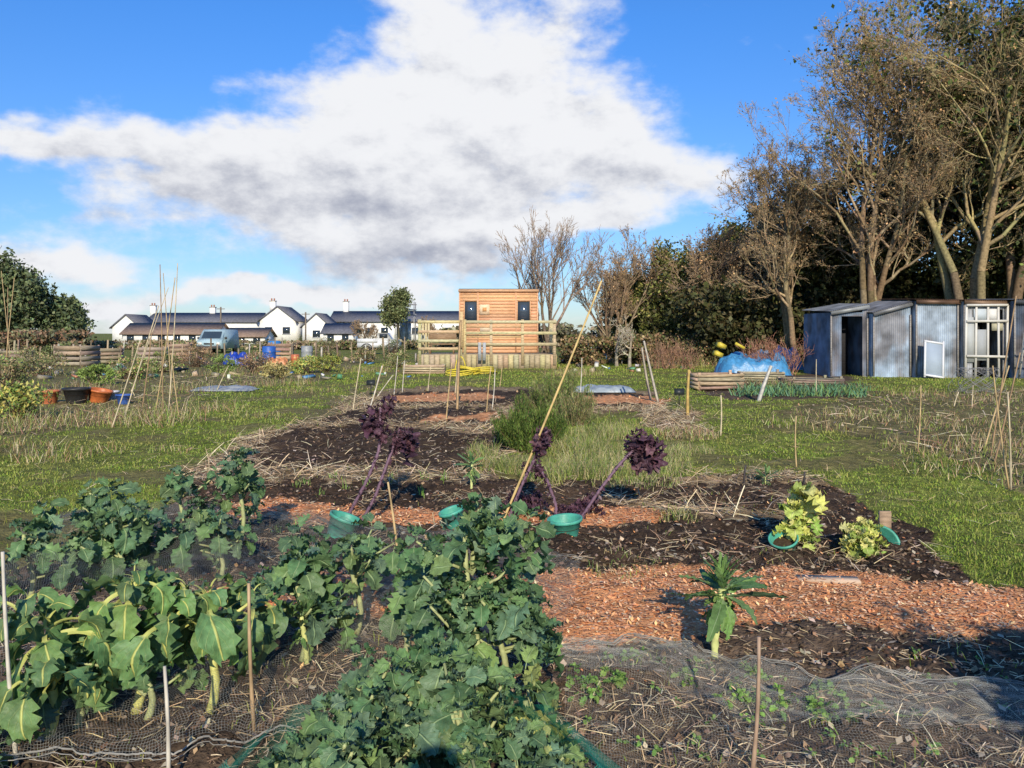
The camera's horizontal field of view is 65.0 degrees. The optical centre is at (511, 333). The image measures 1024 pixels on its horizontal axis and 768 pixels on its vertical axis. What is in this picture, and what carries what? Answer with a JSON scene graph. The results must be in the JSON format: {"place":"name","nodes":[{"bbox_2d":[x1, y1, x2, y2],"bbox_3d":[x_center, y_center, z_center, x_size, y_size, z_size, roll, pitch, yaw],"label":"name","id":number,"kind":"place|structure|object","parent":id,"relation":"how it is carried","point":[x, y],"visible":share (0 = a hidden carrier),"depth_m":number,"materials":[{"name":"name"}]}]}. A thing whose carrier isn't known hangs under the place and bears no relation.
{"place":"outdoors","nodes":[
{"label":"outdoors","id":0,"kind":"place"},
{"bbox_2d":[226,322,259,327],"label":"walls","id":1,"kind":"structure","parent":0,"point":[243,325],"depth_m":138.00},
{"bbox_2d":[150,313,265,322],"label":"roof","id":2,"kind":"structure","parent":1,"relation":"on","point":[215,317],"depth_m":139.64,"materials":[{"name":"stone"}]},
{"bbox_2d":[11,357,691,379],"bbox_3d":[-9.735,1.526,38.107,37.448,0.466,21.662,0,0,0],"label":"allotment debris","id":3,"kind":"object","parent":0,"point":[182,370],"visible":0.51,"depth_m":31.23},
{"bbox_2d":[337,322,458,340],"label":"walls","id":4,"kind":"structure","parent":0,"point":[379,325],"depth_m":138.00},
{"bbox_2d":[331,311,458,321],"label":"roof","id":5,"kind":"structure","parent":4,"relation":"on","point":[352,316],"depth_m":140.05,"materials":[{"name":"stone"}]},
{"bbox_2d":[0,334,1023,767],"bbox_3d":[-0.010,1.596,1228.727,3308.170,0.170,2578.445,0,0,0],"label":"ground","id":6,"kind":"structure","parent":0,"point":[850,462],"depth_m":6.55,"materials":[{"name":"soil"}]},
{"bbox_2d":[1,551,18,765],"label":"bamboo cane","id":7,"kind":"object","parent":6,"relation":"on","point":[7,653],"visible":0.8,"depth_m":3.00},
{"bbox_2d":[0,350,47,390],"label":"garden shrub","id":8,"kind":"object","parent":6,"relation":"on","point":[13,374],"visible":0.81,"depth_m":21.79,"materials":[{"name":"green plant"}]},
{"bbox_2d":[0,246,57,332],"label":"hawthorn tree","id":9,"kind":"object","parent":6,"relation":"on","point":[31,296],"visible":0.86,"depth_m":66.41,"materials":[{"name":"green plant"}]},
{"bbox_2d":[0,373,58,418],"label":"garden shrub","id":10,"kind":"object","parent":6,"relation":"on","point":[14,399],"visible":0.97,"depth_m":14.95,"materials":[{"name":"green plant"}]},
{"bbox_2d":[8,345,70,375],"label":"garden shrub","id":11,"kind":"object","parent":6,"relation":"on","point":[45,365],"visible":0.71,"depth_m":30.13,"materials":[{"name":"green plant"}]},
{"bbox_2d":[5,498,75,595],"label":"kale plant","id":12,"kind":"object","parent":6,"relation":"on","point":[42,524],"visible":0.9,"depth_m":4.86,"materials":[{"name":"green plant"}]},
{"bbox_2d":[0,326,96,353],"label":"bramble hedge","id":13,"kind":"object","parent":6,"relation":"on","point":[42,337],"visible":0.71,"depth_m":60.95,"materials":[{"name":"brown plant"}]},
{"bbox_2d":[19,644,98,730],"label":"kale plant","id":14,"kind":"object","parent":6,"relation":"on","point":[46,711],"visible":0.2,"depth_m":3.18,"materials":[{"name":"green plant"}]},
{"bbox_2d":[0,584,118,742],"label":"drooping kale plant","id":15,"kind":"object","parent":6,"relation":"on","point":[20,718],"visible":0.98,"depth_m":3.13,"materials":[{"name":"green plant"}]},
{"bbox_2d":[34,289,97,339],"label":"hawthorn tree","id":16,"kind":"object","parent":6,"relation":"on","point":[68,314],"visible":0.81,"depth_m":68.89,"materials":[{"name":"green plant"}]},
{"bbox_2d":[53,344,100,365],"bbox_3d":[-21.312,1.100,39.360,1.528,1.119,1.425,0,0,10],"label":"compost bin","id":17,"kind":"object","parent":6,"relation":"on","point":[80,350],"visible":0.83,"depth_m":38.75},
{"bbox_2d":[75,363,120,385],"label":"garden shrub","id":18,"kind":"object","parent":6,"relation":"on","point":[94,369],"visible":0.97,"depth_m":24.56,"materials":[{"name":"green plant"}]},
{"bbox_2d":[62,506,150,581],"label":"kale plant","id":19,"kind":"object","parent":6,"relation":"on","point":[114,562],"visible":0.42,"depth_m":4.97,"materials":[{"name":"green plant"}]},
{"bbox_2d":[69,476,154,542],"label":"kale plant","id":20,"kind":"object","parent":6,"relation":"on","point":[91,502],"visible":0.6,"depth_m":5.44,"materials":[{"name":"green plant"}]},
{"bbox_2d":[58,496,170,578],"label":"kale plant","id":21,"kind":"object","parent":6,"relation":"on","point":[128,534],"visible":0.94,"depth_m":4.95,"materials":[{"name":"green plant"}]},
{"bbox_2d":[58,626,208,719],"bbox_3d":[-1.609,1.449,3.376,0.634,0.415,0.484,0,0,-39],"label":"kale plant","id":22,"kind":"object","parent":6,"relation":"on","point":[144,684],"visible":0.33,"depth_m":3.39,"materials":[{"name":"green plant"}]},
{"bbox_2d":[64,558,204,714],"bbox_3d":[-1.593,1.300,3.467,0.660,0.710,0.582,0,0,0],"label":"drooping kale plant","id":23,"kind":"object","parent":6,"relation":"on","point":[130,647],"visible":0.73,"depth_m":3.29,"materials":[{"name":"green plant"}]},
{"bbox_2d":[123,326,225,343],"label":"walls","id":24,"kind":"structure","parent":6,"relation":"on","point":[155,337],"depth_m":115.00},
{"bbox_2d":[119,323,229,334],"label":"roof","id":25,"kind":"structure","parent":24,"relation":"on","point":[180,328],"depth_m":116.22,"materials":[{"name":"stone"}]},
{"bbox_2d":[140,465,229,564],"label":"kale plant","id":26,"kind":"object","parent":6,"relation":"on","point":[171,487],"visible":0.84,"depth_m":5.49,"materials":[{"name":"green plant"}]},
{"bbox_2d":[155,509,257,580],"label":"kale plant","id":27,"kind":"object","parent":6,"relation":"on","point":[187,540],"visible":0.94,"depth_m":5.16,"materials":[{"name":"green plant"}]},
{"bbox_2d":[138,573,288,714],"bbox_3d":[-1.309,1.360,3.486,0.612,0.636,0.493,0,0,0],"label":"drooping kale plant","id":28,"kind":"object","parent":6,"relation":"on","point":[217,639],"visible":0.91,"depth_m":3.42,"materials":[{"name":"green plant"}]},
{"bbox_2d":[197,329,239,352],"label":"parked van","id":29,"kind":"object","parent":6,"relation":"on","point":[229,338],"visible":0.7,"depth_m":64.84,"materials":[{"name":"metal"}]},
{"bbox_2d":[208,446,265,543],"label":"kale plant","id":30,"kind":"object","parent":6,"relation":"on","point":[243,480],"visible":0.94,"depth_m":5.85,"materials":[{"name":"green plant"}]},
{"bbox_2d":[247,583,255,730],"bbox_3d":[-1.081,1.345,3.336,0.035,0.612,0.019,0,0,0],"label":"bamboo cane","id":31,"kind":"object","parent":6,"relation":"on","point":[251,687],"visible":0.97,"depth_m":3.33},
{"bbox_2d":[86,338,433,349],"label":"distant hedge","id":32,"kind":"object","parent":6,"relation":"on","point":[343,344],"visible":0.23,"depth_m":77.01,"materials":[{"name":"green plant"}]},
{"bbox_2d":[257,298,306,340],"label":"bungalow","id":33,"kind":"object","parent":6,"relation":"on","point":[285,323],"visible":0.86,"depth_m":132.00,"materials":[{"name":"paint"}]},
{"bbox_2d":[0,500,580,761],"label":"crop netting","id":34,"kind":"object","parent":6,"relation":"on","point":[251,518],"visible":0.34,"depth_m":4.11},
{"bbox_2d":[257,731,324,767],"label":"broccoli plant","id":35,"kind":"object","parent":6,"relation":"on","point":[280,748],"visible":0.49,"depth_m":2.52,"materials":[{"name":"green plant"}]},
{"bbox_2d":[226,513,359,662],"bbox_3d":[-1.115,1.293,3.937,0.610,0.704,0.616,0,0,-30],"label":"kale plant","id":36,"kind":"object","parent":6,"relation":"on","point":[297,569],"visible":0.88,"depth_m":3.90,"materials":[{"name":"green plant"}]},
{"bbox_2d":[277,743,321,767],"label":"broccoli plant","id":37,"kind":"object","parent":6,"relation":"on","point":[294,750],"visible":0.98,"depth_m":2.40,"materials":[{"name":"green plant"}]},
{"bbox_2d":[283,587,330,663],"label":"cabbage plant","id":38,"kind":"object","parent":6,"relation":"on","point":[299,633],"visible":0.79,"depth_m":3.89,"materials":[{"name":"green plant"}]},
{"bbox_2d":[300,313,336,340],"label":"bungalow","id":39,"kind":"object","parent":6,"relation":"on","point":[315,322],"visible":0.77,"depth_m":130.00,"materials":[{"name":"paint"}]},
{"bbox_2d":[5,334,650,364],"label":"allotment post fence","id":40,"kind":"object","parent":6,"relation":"on","point":[132,353],"visible":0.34,"depth_m":45.42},
{"bbox_2d":[320,323,361,341],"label":"bungalow","id":41,"kind":"object","parent":6,"relation":"on","point":[338,331],"visible":0.44,"depth_m":112.07,"materials":[{"name":"stone"}]},
{"bbox_2d":[298,686,406,767],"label":"broccoli plant","id":42,"kind":"object","parent":6,"relation":"on","point":[348,732],"visible":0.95,"depth_m":2.47,"materials":[{"name":"green plant"}]},
{"bbox_2d":[321,512,404,636],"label":"kale plant","id":43,"kind":"object","parent":6,"relation":"on","point":[368,547],"visible":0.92,"depth_m":4.18,"materials":[{"name":"green plant"}]},
{"bbox_2d":[325,642,432,767],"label":"broccoli plant","id":44,"kind":"object","parent":6,"relation":"on","point":[356,697],"visible":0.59,"depth_m":2.71,"materials":[{"name":"green plant"}]},
{"bbox_2d":[347,394,420,520],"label":"purple kale plant","id":45,"kind":"object","parent":6,"relation":"on","point":[405,442],"visible":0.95,"depth_m":6.70,"materials":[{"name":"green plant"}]},
{"bbox_2d":[373,286,414,338],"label":"round pine tree","id":46,"kind":"object","parent":6,"relation":"on","point":[394,307],"visible":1,"depth_m":95.80,"materials":[{"name":"green plant"}]},
{"bbox_2d":[379,581,414,651],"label":"kale plant","id":47,"kind":"object","parent":6,"relation":"on","point":[400,618],"visible":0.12,"depth_m":3.94,"materials":[{"name":"green plant"}]},
{"bbox_2d":[220,684,620,767],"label":"green crop netting","id":48,"kind":"object","parent":6,"relation":"on","point":[273,740],"visible":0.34,"depth_m":2.72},
{"bbox_2d":[379,626,484,765],"bbox_3d":[-0.300,1.358,2.782,0.420,0.642,0.451,0,0,0],"label":"broccoli plant","id":49,"kind":"object","parent":6,"relation":"on","point":[409,685],"visible":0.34,"depth_m":2.74,"materials":[{"name":"green plant"}]},
{"bbox_2d":[387,532,479,642],"bbox_3d":[-0.356,1.302,3.749,0.368,0.745,0.522,0,0,-36],"label":"purple sprouting broccoli","id":50,"kind":"object","parent":6,"relation":"on","point":[396,601],"visible":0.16,"depth_m":3.73,"materials":[{"name":"green plant"}]},
{"bbox_2d":[385,640,547,767],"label":"broccoli plant","id":51,"kind":"object","parent":6,"relation":"on","point":[436,731],"visible":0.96,"depth_m":2.50,"materials":[{"name":"green plant"}]},
{"bbox_2d":[418,640,526,767],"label":"broccoli plant","id":52,"kind":"object","parent":6,"relation":"on","point":[503,675],"visible":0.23,"depth_m":2.80,"materials":[{"name":"green plant"}]},
{"bbox_2d":[394,492,556,708],"bbox_3d":[-0.151,1.176,3.439,0.684,0.971,0.648,0,0,0],"label":"purple sprouting broccoli","id":53,"kind":"object","parent":6,"relation":"on","point":[481,535],"visible":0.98,"depth_m":3.34,"materials":[{"name":"green plant"}]},
{"bbox_2d":[418,312,556,368],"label":"raised timber deck","id":54,"kind":"structure","parent":6,"relation":"on","point":[503,360],"depth_m":35.98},
{"bbox_2d":[458,289,538,351],"bbox_3d":[-0.667,-0.602,41.200,3.990,3.204,2.700,0,0,0],"label":"wooden cabin","id":55,"kind":"object","parent":54,"relation":"on","point":[497,304],"visible":0.6,"depth_m":39.98,"materials":[{"name":"brown wood"}]},
{"bbox_2d":[425,553,564,677],"bbox_3d":[-0.083,1.323,3.479,0.634,0.673,0.585,0,0,0],"label":"purple sprouting broccoli","id":56,"kind":"object","parent":6,"relation":"on","point":[515,616],"visible":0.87,"depth_m":3.35,"materials":[{"name":"green plant"}]},
{"bbox_2d":[0,371,1023,767],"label":"straw mulch","id":57,"kind":"object","parent":6,"relation":"on","point":[506,413],"visible":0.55,"depth_m":6.05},
{"bbox_2d":[0,362,1023,767],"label":"grass","id":58,"kind":"structure","parent":6,"relation":"on","point":[730,460],"depth_m":10.82,"materials":[{"name":"plant"}]},
{"bbox_2d":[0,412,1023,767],"bbox_3d":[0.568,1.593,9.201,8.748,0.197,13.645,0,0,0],"label":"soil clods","id":59,"kind":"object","parent":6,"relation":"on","point":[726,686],"visible":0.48,"depth_m":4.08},
{"bbox_2d":[0,354,1023,485],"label":"dry weed stalks","id":60,"kind":"object","parent":6,"relation":"on","point":[152,416],"visible":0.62,"depth_m":13.82,"materials":[{"name":"plant"}]},
{"bbox_2d":[0,382,1023,767],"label":"dead leaves","id":61,"kind":"object","parent":6,"relation":"on","point":[778,758],"visible":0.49,"depth_m":3.99,"materials":[{"name":"plant"}]},
{"bbox_2d":[0,507,1023,761],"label":"net edge rope","id":62,"kind":"object","parent":6,"relation":"on","point":[568,643],"visible":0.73,"depth_m":3.53,"materials":[{"name":"grey fabric"}]},
{"bbox_2d":[490,394,568,452],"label":"rosemary bush","id":63,"kind":"object","parent":6,"relation":"on","point":[518,432],"visible":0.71,"depth_m":10.79,"materials":[{"name":"green plant"}]},
{"bbox_2d":[485,645,580,761],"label":"kale plant","id":64,"kind":"object","parent":6,"relation":"on","point":[547,693],"visible":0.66,"depth_m":3.03,"materials":[{"name":"green plant"}]},
{"bbox_2d":[508,425,559,516],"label":"purple kale plant","id":65,"kind":"object","parent":6,"relation":"on","point":[541,445],"visible":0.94,"depth_m":6.78,"materials":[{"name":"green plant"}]},
{"bbox_2d":[486,716,587,767],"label":"broccoli plant","id":66,"kind":"object","parent":6,"relation":"on","point":[511,747],"visible":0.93,"depth_m":2.45,"materials":[{"name":"green plant"}]},
{"bbox_2d":[512,367,594,417],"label":"herb bush","id":67,"kind":"object","parent":6,"relation":"on","point":[536,393],"visible":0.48,"depth_m":15.02,"materials":[{"name":"green plant"}]},
{"bbox_2d":[501,489,606,518],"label":"purple kale seedlings","id":68,"kind":"object","parent":6,"relation":"on","point":[582,504],"visible":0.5,"depth_m":7.08,"materials":[{"name":"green plant"}]},
{"bbox_2d":[495,205,615,362],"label":"bare ash tree","id":69,"kind":"object","parent":6,"relation":"on","point":[534,282],"visible":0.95,"depth_m":42.40,"materials":[{"name":"brown plant"}]},
{"bbox_2d":[547,513,582,536],"bbox_3d":[0.414,1.528,6.300,0.282,0.181,0.282,0,0,0],"label":"teal plant pot","id":70,"kind":"object","parent":6,"relation":"on","point":[568,523],"visible":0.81,"depth_m":6.24,"materials":[{"name":"plastic"}]},
{"bbox_2d":[545,383,601,425],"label":"herb bush","id":71,"kind":"object","parent":6,"relation":"on","point":[574,415],"visible":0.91,"depth_m":13.98,"materials":[{"name":"green plant"}]},
{"bbox_2d":[451,418,715,579],"bbox_3d":[0.984,1.481,9.281,3.651,0.373,8.257,0,0,0],"label":"long grass tuft","id":72,"kind":"object","parent":6,"relation":"on","point":[559,469],"visible":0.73,"depth_m":9.31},
{"bbox_2d":[433,322,780,347],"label":"distant hedge","id":73,"kind":"object","parent":6,"relation":"on","point":[562,329],"visible":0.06,"depth_m":88.76,"materials":[{"name":"green plant"}]},
{"bbox_2d":[234,468,1009,763],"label":"vegetable seedlings","id":74,"kind":"object","parent":6,"relation":"on","point":[620,676],"visible":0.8,"depth_m":3.51,"materials":[{"name":"green plant"}]},
{"bbox_2d":[592,266,653,336],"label":"evergreen holly tree","id":75,"kind":"object","parent":6,"relation":"on","point":[634,321],"visible":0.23,"depth_m":47.80,"materials":[{"name":"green plant"}]},
{"bbox_2d":[566,225,680,361],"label":"bare hazel tree","id":76,"kind":"object","parent":6,"relation":"on","point":[612,295],"visible":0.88,"depth_m":45.05,"materials":[{"name":"brown plant"}]},
{"bbox_2d":[582,427,667,518],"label":"purple kale plant","id":77,"kind":"object","parent":6,"relation":"on","point":[643,453],"visible":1,"depth_m":6.74,"materials":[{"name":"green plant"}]},
{"bbox_2d":[548,327,776,365],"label":"bramble hedge","id":78,"kind":"object","parent":6,"relation":"on","point":[586,352],"visible":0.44,"depth_m":40.13,"materials":[{"name":"brown plant"}]},
{"bbox_2d":[635,336,703,368],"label":"red dogwood bush","id":79,"kind":"object","parent":6,"relation":"on","point":[667,357],"visible":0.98,"depth_m":35.89,"materials":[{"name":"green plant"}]},
{"bbox_2d":[628,236,713,341],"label":"evergreen holly tree","id":80,"kind":"object","parent":6,"relation":"on","point":[651,320],"visible":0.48,"depth_m":45.28,"materials":[{"name":"green plant"}]},
{"bbox_2d":[655,219,775,364],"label":"bare oak tree","id":81,"kind":"object","parent":6,"relation":"on","point":[721,245],"visible":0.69,"depth_m":40.72,"materials":[{"name":"plant"}]},
{"bbox_2d":[686,370,744,390],"bbox_3d":[5.854,1.375,23.153,1.387,0.577,0.925,0,0,-8],"label":"wooden crate","id":82,"kind":"object","parent":6,"relation":"on","point":[716,380],"visible":0.81,"depth_m":22.74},
{"bbox_2d":[669,550,788,658],"bbox_3d":[1.023,1.354,3.948,0.528,0.552,0.506,0,0,35],"label":"cavolo nero plant","id":83,"kind":"object","parent":6,"relation":"on","point":[721,613],"visible":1,"depth_m":3.97,"materials":[{"name":"green plant"}]},
{"bbox_2d":[714,349,793,375],"bbox_3d":[9.148,1.096,30.750,2.773,0.968,1.800,0,0,0],"label":"blue tarpaulin heap","id":84,"kind":"object","parent":6,"relation":"on","point":[735,362],"visible":0.77,"depth_m":30.02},
{"bbox_2d":[750,636,760,767],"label":"bamboo cane","id":85,"kind":"object","parent":6,"relation":"on","point":[755,739],"visible":1,"depth_m":2.89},
{"bbox_2d":[735,331,814,374],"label":"red dogwood bush","id":86,"kind":"object","parent":6,"relation":"on","point":[756,353],"visible":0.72,"depth_m":30.37,"materials":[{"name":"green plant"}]},
{"bbox_2d":[709,131,861,349],"bbox_3d":[12.541,-3.847,36.470,6.972,11.190,8.424,0,0,0],"label":"bare oak tree","id":87,"kind":"object","parent":6,"relation":"on","point":[783,293],"visible":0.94,"depth_m":36.12,"materials":[{"name":"brown plant"}]},
{"bbox_2d":[565,645,1023,767],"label":"crop netting","id":88,"kind":"object","parent":6,"relation":"on","point":[785,714],"visible":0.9,"depth_m":3.24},
{"bbox_2d":[561,635,1023,730],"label":"crop netting","id":89,"kind":"object","parent":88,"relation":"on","point":[761,686],"visible":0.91,"depth_m":3.49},
{"bbox_2d":[772,481,828,550],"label":"yellow cabbage plant","id":90,"kind":"object","parent":6,"relation":"on","point":[805,505],"visible":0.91,"depth_m":5.91,"materials":[{"name":"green plant"}]},
{"bbox_2d":[726,380,882,397],"bbox_3d":[8.046,1.455,21.637,5.231,0.435,3.726,0,0,0],"label":"leek row","id":91,"kind":"object","parent":6,"relation":"on","point":[829,389],"visible":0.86,"depth_m":20.74,"materials":[{"name":"green plant"}]},
{"bbox_2d":[652,274,1002,364],"bbox_3d":[19.399,-0.676,40.028,24.325,4.845,8.107,0,0,0],"label":"undergrowth hedge","id":92,"kind":"object","parent":6,"relation":"on","point":[752,320],"visible":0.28,"depth_m":38.34,"materials":[{"name":"green plant"}]},
{"bbox_2d":[802,303,869,376],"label":"corrugated iron shed","id":93,"kind":"structure","parent":6,"relation":"on","point":[837,335],"depth_m":30.09,"materials":[{"name":"metal"}]},
{"bbox_2d":[759,151,926,312],"bbox_3d":[16.631,-3.794,40.106,7.752,11.004,8.595,0,0,31],"label":"evergreen holly tree","id":94,"kind":"object","parent":6,"relation":"on","point":[844,274],"visible":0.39,"depth_m":38.84,"materials":[{"name":"green plant"}]},
{"bbox_2d":[838,516,889,561],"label":"yellow cabbage plant","id":95,"kind":"object","parent":6,"relation":"on","point":[857,540],"visible":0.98,"depth_m":5.74,"materials":[{"name":"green plant"}]},
{"bbox_2d":[738,19,999,303],"bbox_3d":[15.116,-5.567,34.282,10.168,14.614,10.800,0,0,0],"label":"bare oak tree","id":96,"kind":"object","parent":6,"relation":"on","point":[861,249],"visible":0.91,"depth_m":32.92,"materials":[{"name":"brown plant"}]},
{"bbox_2d":[852,301,912,376],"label":"corrugated iron shed","id":97,"kind":"structure","parent":6,"relation":"on","point":[889,338],"depth_m":29.00,"materials":[{"name":"metal"}]},
{"bbox_2d":[768,0,1023,298],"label":"bare oak tree","id":98,"kind":"object","parent":6,"relation":"on","point":[979,258],"visible":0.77,"depth_m":31.74,"materials":[{"name":"brown plant"}]},
{"bbox_2d":[879,299,960,377],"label":"corrugated iron shed","id":99,"kind":"structure","parent":6,"relation":"on","point":[936,320],"depth_m":28.80,"materials":[{"name":"metal"}]},
{"bbox_2d":[818,0,1023,298],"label":"ivy covered oak tree","id":100,"kind":"object","parent":6,"relation":"on","point":[1015,283],"visible":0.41,"depth_m":32.37,"materials":[{"name":"brown plant"}]},
{"bbox_2d":[851,129,990,298],"bbox_3d":[20.302,-4.643,40.262,7.329,12.742,8.430,0,0,0],"label":"evergreen holly tree","id":101,"kind":"object","parent":6,"relation":"on","point":[914,283],"visible":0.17,"depth_m":38.54,"materials":[{"name":"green plant"}]},
{"bbox_2d":[923,340,944,377],"bbox_3d":[14.830,0.920,28.231,0.890,1.352,0.376,0,0,0],"label":"leaning window frame","id":102,"kind":"object","parent":6,"relation":"on","point":[933,359],"visible":0.99,"depth_m":28.23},
{"bbox_2d":[878,67,1023,298],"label":"evergreen holly tree","id":103,"kind":"object","parent":6,"relation":"on","point":[998,271],"visible":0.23,"depth_m":35.21,"materials":[{"name":"green plant"}]},
{"bbox_2d":[957,299,1009,377],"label":"greenhouse","id":104,"kind":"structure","parent":6,"relation":"on","point":[983,332],"depth_m":28.52,"materials":[{"name":"metal"}]},
{"bbox_2d":[964,304,1008,376],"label":"window frames","id":105,"kind":"structure","parent":104,"relation":"in","point":[976,347],"depth_m":28.50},
{"bbox_2d":[975,299,1023,377],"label":"corrugated iron shed","id":106,"kind":"structure","parent":6,"relation":"on","point":[1015,342],"depth_m":28.30,"materials":[{"name":"metal"}]},
{"bbox_2d":[0,0,1023,333],"label":"sky","id":107,"kind":"structure","parent":0,"point":[309,156],"materials":[{"name":"blue"}]},
{"bbox_2d":[7,392,1023,684],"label":"wood chip path","id":108,"kind":"structure","parent":0,"point":[803,600],"depth_m":4.80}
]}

